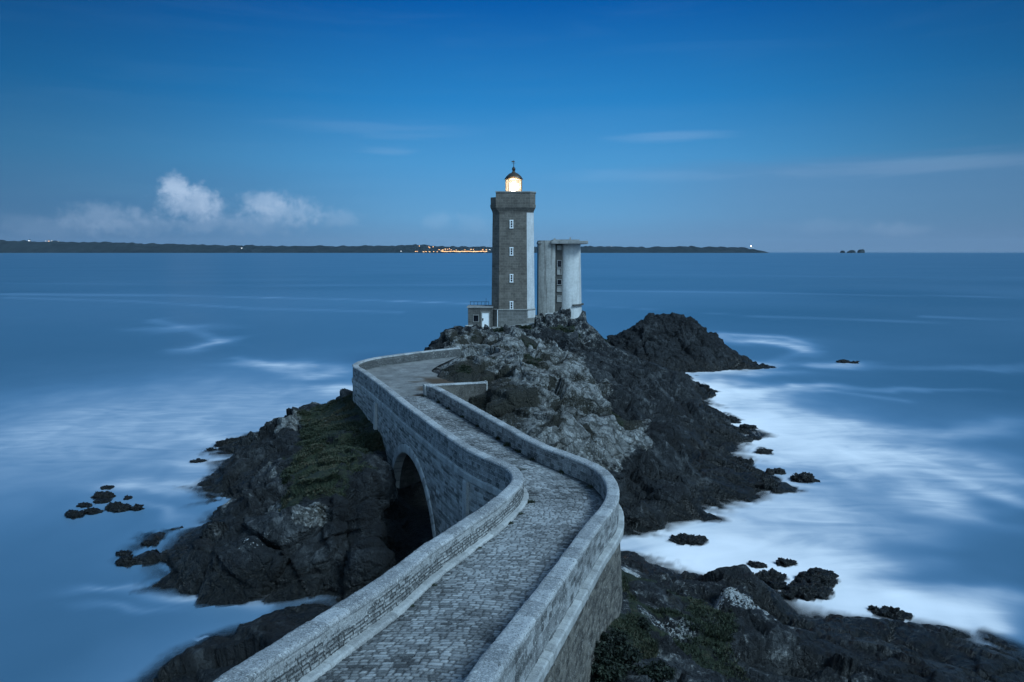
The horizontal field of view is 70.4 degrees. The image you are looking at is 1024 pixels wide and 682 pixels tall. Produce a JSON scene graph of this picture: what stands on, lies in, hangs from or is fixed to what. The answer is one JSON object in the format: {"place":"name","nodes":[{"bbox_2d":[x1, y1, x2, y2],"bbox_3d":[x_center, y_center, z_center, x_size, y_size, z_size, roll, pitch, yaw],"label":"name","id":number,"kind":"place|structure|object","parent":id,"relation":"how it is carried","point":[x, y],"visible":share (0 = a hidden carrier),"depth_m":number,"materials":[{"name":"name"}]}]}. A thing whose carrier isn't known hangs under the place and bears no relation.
{"place":"outdoors","nodes":[
{"label":"outdoors","id":0,"kind":"place"},
{"bbox_2d":[0,240,767,252],"bbox_3d":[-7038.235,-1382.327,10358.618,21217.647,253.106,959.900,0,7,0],"label":"coast","id":1,"kind":"structure","parent":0,"point":[23,246],"depth_m":10084.00},
{"bbox_2d":[366,355,460,395],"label":"pavement","id":2,"kind":"structure","parent":0,"point":[408,379],"depth_m":74.49,"materials":[{"name":"grey stone"}]},
{"bbox_2d":[314,396,603,681],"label":"path","id":3,"kind":"structure","parent":0,"point":[453,624],"depth_m":24.56,"materials":[{"name":"stone"}]},
{"bbox_2d":[0,252,1023,681],"bbox_3d":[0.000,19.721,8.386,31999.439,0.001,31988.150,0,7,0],"label":"sea","id":4,"kind":"structure","parent":0,"point":[142,378],"depth_m":102.35,"materials":[{"name":"blue liquid"}]},
{"bbox_2d":[64,509,83,519],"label":"sea rock","id":5,"kind":"object","parent":4,"relation":"in","point":[72,514],"visible":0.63,"depth_m":56.48,"materials":[{"name":"black stone"}]},
{"bbox_2d":[76,502,91,517],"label":"sea rock","id":6,"kind":"object","parent":4,"relation":"in","point":[84,505],"visible":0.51,"depth_m":58.84,"materials":[{"name":"black stone"}]},
{"bbox_2d":[83,507,103,516],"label":"sea rock","id":7,"kind":"object","parent":4,"relation":"in","point":[89,511],"visible":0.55,"depth_m":57.32,"materials":[{"name":"black stone"}]},
{"bbox_2d":[93,498,110,503],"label":"sea rock","id":8,"kind":"object","parent":4,"relation":"in","point":[101,501],"visible":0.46,"depth_m":59.80,"materials":[{"name":"grey stone"}]},
{"bbox_2d":[90,491,115,500],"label":"sea rock","id":9,"kind":"object","parent":4,"relation":"in","point":[103,495],"visible":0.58,"depth_m":61.03,"materials":[{"name":"grey stone"}]},
{"bbox_2d":[100,485,114,489],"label":"sea rock","id":10,"kind":"object","parent":4,"relation":"in","point":[107,487],"visible":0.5,"depth_m":63.31,"materials":[{"name":"grey stone"}]},
{"bbox_2d":[104,501,130,512],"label":"sea rock","id":11,"kind":"object","parent":4,"relation":"in","point":[117,507],"visible":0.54,"depth_m":58.12,"materials":[{"name":"black stone"}]},
{"bbox_2d":[115,550,132,556],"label":"sea rock","id":12,"kind":"object","parent":4,"relation":"in","point":[120,553],"visible":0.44,"depth_m":49.53,"materials":[{"name":"black stone"}]},
{"bbox_2d":[115,554,136,567],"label":"sea rock","id":13,"kind":"object","parent":4,"relation":"in","point":[127,561],"visible":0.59,"depth_m":47.93,"materials":[{"name":"black stone"}]},
{"bbox_2d":[123,495,132,506],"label":"sea rock","id":14,"kind":"object","parent":4,"relation":"in","point":[127,497],"visible":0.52,"depth_m":60.73,"materials":[{"name":"grey stone"}]},
{"bbox_2d":[129,504,144,510],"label":"sea rock","id":15,"kind":"object","parent":4,"relation":"in","point":[136,507],"visible":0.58,"depth_m":58.16,"materials":[{"name":"black stone"}]},
{"bbox_2d":[141,539,159,547],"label":"sea rock","id":16,"kind":"object","parent":4,"relation":"in","point":[148,543],"visible":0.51,"depth_m":51.21,"materials":[{"name":"black stone"}]},
{"bbox_2d":[190,458,206,462],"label":"sea rock","id":17,"kind":"object","parent":4,"relation":"in","point":[197,460],"visible":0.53,"depth_m":71.44,"materials":[{"name":"black stone"}]},
{"bbox_2d":[197,478,213,488],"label":"sea rock","id":18,"kind":"object","parent":4,"relation":"in","point":[205,483],"visible":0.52,"depth_m":64.39,"materials":[{"name":"grey stone"}]},
{"bbox_2d":[669,533,708,545],"bbox_3d":[12.553,15.379,52.207,3.475,2.967,2.496,3,8,25],"label":"sea rock","id":19,"kind":"object","parent":4,"relation":"in","point":[687,539],"visible":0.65,"depth_m":51.77,"materials":[{"name":"black stone"}]},
{"bbox_2d":[606,312,775,375],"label":"rock islet","id":20,"kind":"object","parent":4,"relation":"in","point":[676,342],"visible":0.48,"depth_m":129.48,"materials":[{"name":"grey stone"}]},
{"bbox_2d":[707,391,715,400],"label":"sea rock","id":21,"kind":"object","parent":4,"relation":"in","point":[712,394],"visible":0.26,"depth_m":102.97,"materials":[{"name":"black stone"}]},
{"bbox_2d":[726,415,740,423],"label":"sea rock","id":22,"kind":"object","parent":4,"relation":"in","point":[733,419],"visible":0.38,"depth_m":87.75,"materials":[{"name":"black stone"}]},
{"bbox_2d":[737,456,753,465],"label":"sea rock","id":23,"kind":"object","parent":4,"relation":"in","point":[748,461],"visible":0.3,"depth_m":70.61,"materials":[{"name":"grey stone"}]},
{"bbox_2d":[739,424,757,429],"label":"sea rock","id":24,"kind":"object","parent":4,"relation":"in","point":[748,426],"visible":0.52,"depth_m":84.96,"materials":[{"name":"black stone"}]},
{"bbox_2d":[746,435,762,448],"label":"sea rock","id":25,"kind":"object","parent":4,"relation":"in","point":[754,437],"visible":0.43,"depth_m":80.19,"materials":[{"name":"black stone"}]},
{"bbox_2d":[746,560,766,568],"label":"sea rock","id":26,"kind":"object","parent":4,"relation":"in","point":[755,565],"visible":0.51,"depth_m":47.70,"materials":[{"name":"black stone"}]},
{"bbox_2d":[755,448,773,454],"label":"sea rock","id":27,"kind":"object","parent":4,"relation":"in","point":[764,451],"visible":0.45,"depth_m":74.40,"materials":[{"name":"black stone"}]},
{"bbox_2d":[751,476,778,494],"bbox_3d":[22.263,13.676,63.888,2.950,3.642,2.527,-4,8,-30],"label":"sea rock","id":28,"kind":"object","parent":4,"relation":"in","point":[768,483],"visible":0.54,"depth_m":63.39,"materials":[{"name":"grey stone"}]},
{"bbox_2d":[765,468,774,475],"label":"sea rock","id":29,"kind":"object","parent":4,"relation":"in","point":[768,471],"visible":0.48,"depth_m":67.54,"materials":[{"name":"grey stone"}]},
{"bbox_2d":[755,568,786,584],"bbox_3d":[16.302,16.055,46.060,3.244,3.143,2.411,0,7,0],"label":"sea rock","id":30,"kind":"object","parent":4,"relation":"in","point":[771,574],"visible":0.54,"depth_m":45.72,"materials":[{"name":"black stone"}]},
{"bbox_2d":[768,581,786,591],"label":"sea rock","id":31,"kind":"object","parent":4,"relation":"in","point":[778,586],"visible":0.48,"depth_m":44.73,"materials":[{"name":"black stone"}]},
{"bbox_2d":[774,467,785,480],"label":"sea rock","id":32,"kind":"object","parent":4,"relation":"in","point":[780,470],"visible":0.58,"depth_m":67.62,"materials":[{"name":"grey stone"}]},
{"bbox_2d":[776,557,796,579],"bbox_3d":[18.317,15.859,48.293,2.093,3.002,1.669,0,7,0],"label":"sea rock","id":33,"kind":"object","parent":4,"relation":"in","point":[783,562],"visible":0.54,"depth_m":48.02,"materials":[{"name":"black stone"}]},
{"bbox_2d":[776,589,798,607],"bbox_3d":[16.281,16.494,43.805,2.303,2.964,1.587,2,7,17],"label":"sea rock","id":34,"kind":"object","parent":4,"relation":"in","point":[789,598],"visible":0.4,"depth_m":43.31,"materials":[{"name":"black stone"}]},
{"bbox_2d":[790,472,819,491],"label":"sea rock","id":35,"kind":"object","parent":4,"relation":"in","point":[804,477],"visible":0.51,"depth_m":65.34,"materials":[{"name":"grey stone"}]},
{"bbox_2d":[785,579,837,617],"bbox_3d":[18.014,16.254,44.262,3.857,3.058,2.744,0,7,0],"label":"sea rock","id":36,"kind":"object","parent":4,"relation":"in","point":[806,591],"visible":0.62,"depth_m":43.60,"materials":[{"name":"black stone"}]},
{"bbox_2d":[792,567,838,595],"bbox_3d":[19.266,16.050,45.776,3.528,3.421,2.601,0,7,0],"label":"sea rock","id":37,"kind":"object","parent":4,"relation":"in","point":[826,578],"visible":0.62,"depth_m":45.24,"materials":[{"name":"black stone"}]},
{"bbox_2d":[836,359,849,362],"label":"sea rock","id":38,"kind":"object","parent":4,"relation":"in","point":[843,361],"visible":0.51,"depth_m":135.03,"materials":[{"name":"black stone"}]},
{"bbox_2d":[867,605,882,618],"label":"sea rock","id":39,"kind":"object","parent":4,"relation":"in","point":[873,610],"visible":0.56,"depth_m":41.69,"materials":[{"name":"black stone"}]},
{"bbox_2d":[878,605,912,621],"bbox_3d":[21.894,16.732,41.683,2.304,3.083,1.879,0,7,0],"label":"sea rock","id":40,"kind":"object","parent":4,"relation":"in","point":[892,613],"visible":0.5,"depth_m":41.26,"materials":[{"name":"black stone"}]},
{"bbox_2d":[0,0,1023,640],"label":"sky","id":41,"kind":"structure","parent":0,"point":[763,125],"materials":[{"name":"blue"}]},
{"bbox_2d":[129,307,1023,649],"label":"headland","id":42,"kind":"structure","parent":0,"point":[667,457],"depth_m":59.76,"materials":[{"name":"grey stone"}]},
{"bbox_2d":[278,391,385,511],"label":"grass","id":43,"kind":"structure","parent":42,"relation":"on","point":[328,458],"depth_m":62.05,"materials":[{"name":"green plant"}]},
{"bbox_2d":[465,321,533,328],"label":"terrace wall","id":44,"kind":"structure","parent":42,"relation":"on","point":[529,323],"depth_m":116.65,"materials":[{"name":"stone"}]},
{"bbox_2d":[467,302,492,326],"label":"annex","id":45,"kind":"object","parent":44,"relation":"on","point":[481,315],"visible":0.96,"depth_m":117.09,"materials":[{"name":"stone"}]},
{"bbox_2d":[473,315,478,321],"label":"window","id":46,"kind":"structure","parent":45,"relation":"in","point":[475,317],"depth_m":117.08,"materials":[{"name":"glass"}]},
{"bbox_2d":[482,313,488,326],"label":"door","id":47,"kind":"structure","parent":45,"relation":"in","point":[485,316],"depth_m":117.11,"materials":[{"name":"white paint"}]},
{"bbox_2d":[490,160,535,326],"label":"lighthouse","id":48,"kind":"object","parent":42,"relation":"on","point":[513,291],"visible":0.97,"depth_m":116.71,"materials":[{"name":"stone"}]},
{"bbox_2d":[455,318,623,427],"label":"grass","id":49,"kind":"structure","parent":42,"relation":"on","point":[467,367],"depth_m":81.14,"materials":[{"name":"green plant"}]},
{"bbox_2d":[537,237,587,318],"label":"radar tower","id":50,"kind":"structure","parent":42,"relation":"on","point":[558,273],"depth_m":121.55,"materials":[{"name":"white concrete"}]},
{"bbox_2d":[557,260,561,267],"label":"window","id":51,"kind":"structure","parent":50,"relation":"in","point":[559,262],"depth_m":121.36,"materials":[{"name":"glass"}]},
{"bbox_2d":[557,268,561,274],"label":"window","id":52,"kind":"structure","parent":50,"relation":"in","point":[559,270],"depth_m":121.51,"materials":[{"name":"concrete"}]},
{"bbox_2d":[557,279,561,284],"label":"window","id":53,"kind":"structure","parent":50,"relation":"in","point":[559,281],"depth_m":121.72,"materials":[{"name":"glass"}]},
{"bbox_2d":[557,286,561,291],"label":"window","id":54,"kind":"structure","parent":50,"relation":"in","point":[559,288],"depth_m":121.87,"materials":[{"name":"concrete"}]},
{"bbox_2d":[557,295,561,301],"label":"window","id":55,"kind":"structure","parent":50,"relation":"in","point":[559,297],"depth_m":122.08,"materials":[{"name":"concrete"}]},
{"bbox_2d":[137,551,1023,681],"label":"shore","id":56,"kind":"structure","parent":0,"point":[779,638],"depth_m":35.09,"materials":[{"name":"black stone"}]},
{"bbox_2d":[213,347,623,681],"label":"stone causeway","id":57,"kind":"structure","parent":56,"relation":"on","point":[568,612],"depth_m":28.01,"materials":[{"name":"grey stone"}]},
{"bbox_2d":[591,639,621,676],"bbox_3d":[3.217,11.968,27.393,1.918,1.003,2.091,-5,9,-36],"label":"bush","id":58,"kind":"object","parent":56,"relation":"on","point":[601,650],"visible":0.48,"depth_m":27.38,"materials":[{"name":"green plant"}]},
{"bbox_2d":[592,658,627,681],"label":"bush","id":59,"kind":"object","parent":56,"relation":"on","point":[614,673],"visible":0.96,"depth_m":26.37,"materials":[{"name":"green plant"}]},
{"bbox_2d":[600,628,632,652],"bbox_3d":[4.064,11.824,28.683,1.252,0.642,1.355,-3,8,-21],"label":"bush","id":60,"kind":"object","parent":56,"relation":"on","point":[617,637],"visible":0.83,"depth_m":28.49,"materials":[{"name":"green plant"}]},
{"bbox_2d":[606,644,645,672],"bbox_3d":[4.284,11.920,27.354,1.495,0.781,1.533,0,7,0],"label":"bush","id":61,"kind":"object","parent":56,"relation":"on","point":[626,653],"visible":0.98,"depth_m":27.19,"materials":[{"name":"green plant"}]},
{"bbox_2d":[637,615,651,631],"bbox_3d":[5.883,12.690,32.476,0.761,0.497,1.105,0,7,0],"label":"bush","id":62,"kind":"object","parent":56,"relation":"on","point":[643,623],"visible":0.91,"depth_m":32.31,"materials":[{"name":"green plant"}]},
{"bbox_2d":[636,660,676,681],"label":"bush","id":63,"kind":"object","parent":56,"relation":"on","point":[660,669],"visible":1,"depth_m":26.76,"materials":[{"name":"green plant"}]},
{"bbox_2d":[607,575,753,681],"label":"grass","id":64,"kind":"structure","parent":56,"relation":"on","point":[637,632],"depth_m":33.59,"materials":[{"name":"plant"}]}
]}

